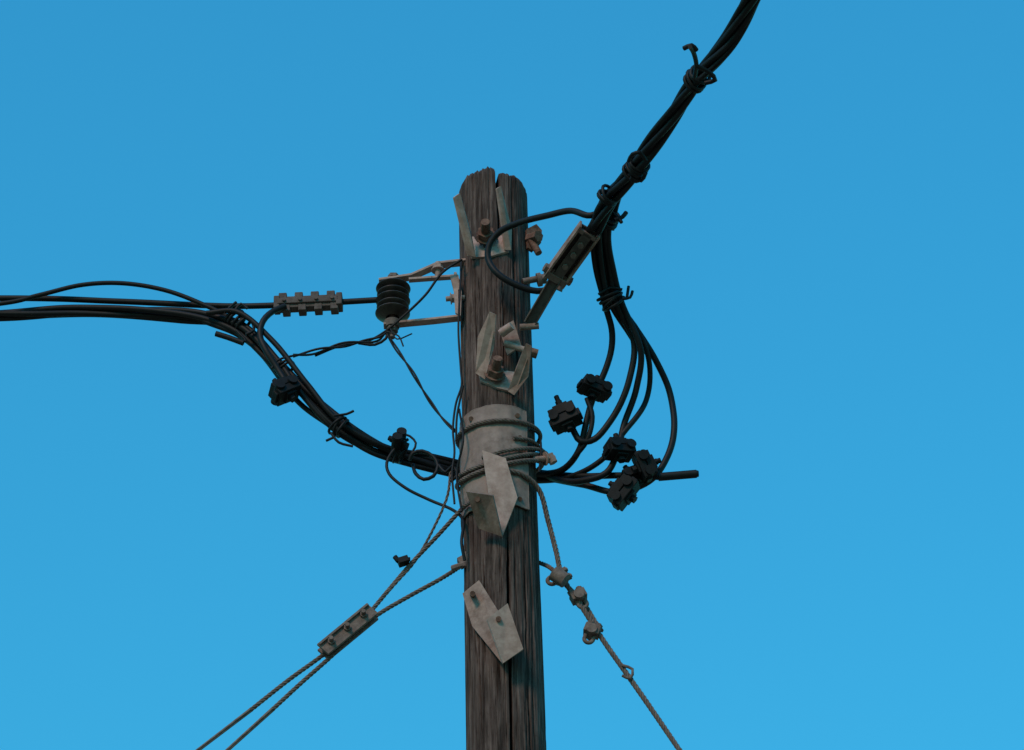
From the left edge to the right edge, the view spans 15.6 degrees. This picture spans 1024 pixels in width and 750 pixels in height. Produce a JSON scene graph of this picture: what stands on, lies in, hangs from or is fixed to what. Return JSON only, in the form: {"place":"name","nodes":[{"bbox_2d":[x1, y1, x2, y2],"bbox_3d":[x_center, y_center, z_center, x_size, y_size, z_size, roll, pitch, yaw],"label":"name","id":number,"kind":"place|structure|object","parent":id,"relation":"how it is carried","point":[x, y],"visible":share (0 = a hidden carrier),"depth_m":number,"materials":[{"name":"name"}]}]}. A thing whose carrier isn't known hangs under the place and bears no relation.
{"place":"outdoors","nodes":[
{"label":"outdoors","id":0,"kind":"place"},
{"bbox_2d":[0,0,1023,749],"label":"sky","id":1,"kind":"structure","parent":0,"point":[822,258],"materials":[{"name":"blue"}]},
{"label":"ground","id":2,"kind":"structure","parent":0,"visible":0},
{"bbox_2d":[196,471,469,749],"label":"guy wire","id":3,"kind":"object","parent":2,"relation":"attached to","point":[348,631],"visible":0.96,"depth_m":9.51,"materials":[{"name":"metal"}]},
{"bbox_2d":[459,166,545,749],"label":"utility pole","id":4,"kind":"object","parent":2,"relation":"on","point":[505,705],"visible":0.78,"depth_m":9.59,"materials":[{"name":"brown wood"}]},
{"bbox_2d":[375,258,465,339],"bbox_3d":[-0.245,-0.199,10.142,0.249,0.249,0.094,0,-37,0],"label":"strain insulator","id":5,"kind":"object","parent":4,"relation":"attached to","point":[393,289],"visible":1,"depth_m":10.12,"materials":[{"name":"ceramic"}]},
{"bbox_2d":[0,281,550,483],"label":"power cable","id":6,"kind":"object","parent":5,"relation":"attached to","point":[219,316],"visible":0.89,"depth_m":10.11,"materials":[{"name":"black rubber"}]},
{"bbox_2d":[268,375,301,406],"bbox_3d":[-0.604,0.042,9.948,0.084,0.086,0.076,10,-38,-13],"label":"cable connector","id":7,"kind":"object","parent":6,"relation":"attached to","point":[283,390],"visible":1,"depth_m":9.93,"materials":[{"name":"black plastic"}]},
{"bbox_2d":[273,290,342,316],"bbox_3d":[-0.552,-0.197,10.154,0.187,0.067,0.046,-2,-37,2],"label":"cable clamp","id":8,"kind":"object","parent":6,"relation":"attached to","point":[315,302],"visible":1,"depth_m":10.14,"materials":[{"name":"metal"}]},
{"bbox_2d":[387,427,408,456],"bbox_3d":[-0.299,0.178,9.883,0.056,0.057,0.073,14,-39,-17],"label":"cable connector","id":9,"kind":"object","parent":6,"relation":"attached to","point":[397,439],"visible":1,"depth_m":9.87,"materials":[{"name":"black plastic"}]},
{"bbox_2d":[293,259,541,560],"bbox_3d":[-0.254,0.100,9.900,0.665,0.996,0.085,-5,-37,7],"label":"tie wire","id":10,"kind":"object","parent":5,"relation":"attached to","point":[369,341],"visible":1,"depth_m":9.95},
{"bbox_2d":[453,186,511,258],"bbox_3d":[-0.077,-0.413,10.145,0.134,0.168,0.147,-9,-38,12],"label":"steel bracket","id":11,"kind":"object","parent":4,"relation":"attached to","point":[474,249],"visible":0.88,"depth_m":10.14,"materials":[{"name":"metal"}]},
{"bbox_2d":[466,450,517,536],"bbox_3d":[-0.059,0.293,9.614,0.076,0.265,0.149,-27,-45,31],"label":"steel bracket","id":12,"kind":"object","parent":4,"relation":"attached to","point":[492,509],"visible":1,"depth_m":9.62,"materials":[{"name":"metal"}]},
{"bbox_2d":[462,580,522,663],"bbox_3d":[-0.060,0.610,9.390,0.175,0.280,0.094,-14,-39,18],"label":"steel bracket","id":13,"kind":"object","parent":4,"relation":"attached to","point":[493,626],"visible":1,"depth_m":9.35,"materials":[{"name":"metal"}]},
{"bbox_2d":[459,404,529,528],"bbox_3d":[-0.069,0.246,9.790,0.130,0.318,0.220,26,-44,-30],"label":"metal sheath","id":14,"kind":"object","parent":4,"relation":"attached to","point":[491,437],"visible":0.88,"depth_m":9.77,"materials":[{"name":"metal"}]},
{"bbox_2d":[455,418,556,490],"bbox_3d":[-0.033,0.231,9.843,0.236,0.212,0.237,18,-41,-23],"label":"guy wire coil","id":15,"kind":"object","parent":4,"relation":"attached to","point":[546,458],"visible":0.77,"depth_m":9.78,"materials":[{"name":"metal"}]},
{"bbox_2d":[475,312,538,394],"bbox_3d":[-0.013,-0.063,9.879,0.167,0.229,0.130,0,-37,0],"label":"steel bracket","id":16,"kind":"object","parent":4,"relation":"attached to","point":[494,374],"visible":1,"depth_m":9.88,"materials":[{"name":"metal"}]},
{"bbox_2d":[522,224,546,286],"bbox_3d":[0.062,-0.326,10.197,0.068,0.221,0.057,0,-37,0],"label":"through bolt","id":17,"kind":"object","parent":4,"relation":"attached to","point":[533,237],"visible":0.85,"depth_m":10.21,"materials":[{"name":"metal"}]},
{"bbox_2d":[520,220,599,330],"bbox_3d":[0.127,-0.256,9.932,0.092,0.189,0.299,19,-41,-24],"label":"wedge clamp","id":18,"kind":"object","parent":4,"relation":"attached to","point":[560,269],"visible":1,"depth_m":9.93,"materials":[{"name":"metal"}]},
{"bbox_2d":[484,0,760,493],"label":"power cable","id":19,"kind":"object","parent":18,"relation":"hanging from","point":[605,217],"visible":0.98,"depth_m":9.89,"materials":[{"name":"black rubber"}]},
{"bbox_2d":[547,395,582,434],"bbox_3d":[0.142,0.101,9.915,0.090,0.116,0.070,-11,-38,14],"label":"cable connector","id":20,"kind":"object","parent":19,"relation":"attached to","point":[565,416],"visible":1,"depth_m":9.88,"materials":[{"name":"black plastic"}]},
{"bbox_2d":[576,374,612,402],"bbox_3d":[0.218,0.033,9.942,0.093,0.075,0.070,15,-39,-18],"label":"cable connector","id":21,"kind":"object","parent":19,"relation":"attached to","point":[591,386],"visible":1,"depth_m":9.92,"materials":[{"name":"black plastic"}]},
{"bbox_2d":[602,433,636,462],"bbox_3d":[0.283,0.192,9.848,0.085,0.090,0.070,14,-39,-18],"label":"cable connector","id":22,"kind":"object","parent":19,"relation":"attached to","point":[616,447],"visible":1,"depth_m":9.82,"materials":[{"name":"black plastic"}]},
{"bbox_2d":[606,474,639,510],"bbox_3d":[0.290,0.306,9.761,0.084,0.095,0.081,-7,-38,9],"label":"cable connector","id":23,"kind":"object","parent":19,"relation":"attached to","point":[623,490],"visible":1,"depth_m":9.74,"materials":[{"name":"black plastic"}]},
{"bbox_2d":[620,465,640,480],"bbox_3d":[0.319,0.267,9.829,0.069,0.072,0.072,6,-37,-8],"label":"cable connector","id":24,"kind":"object","parent":19,"relation":"attached to","point":[626,470],"visible":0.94,"depth_m":9.80,"materials":[{"name":"black plastic"}]},
{"bbox_2d":[631,449,660,482],"bbox_3d":[0.347,0.239,9.799,0.084,0.088,0.072,24,-43,-28],"label":"cable connector","id":25,"kind":"object","parent":19,"relation":"attached to","point":[645,466],"visible":1,"depth_m":9.78,"materials":[{"name":"black plastic"}]},
{"bbox_2d":[509,468,681,749],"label":"guy wire","id":26,"kind":"object","parent":2,"relation":"attached to","point":[560,575],"visible":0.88,"depth_m":9.54,"materials":[{"name":"metal"}]}
]}

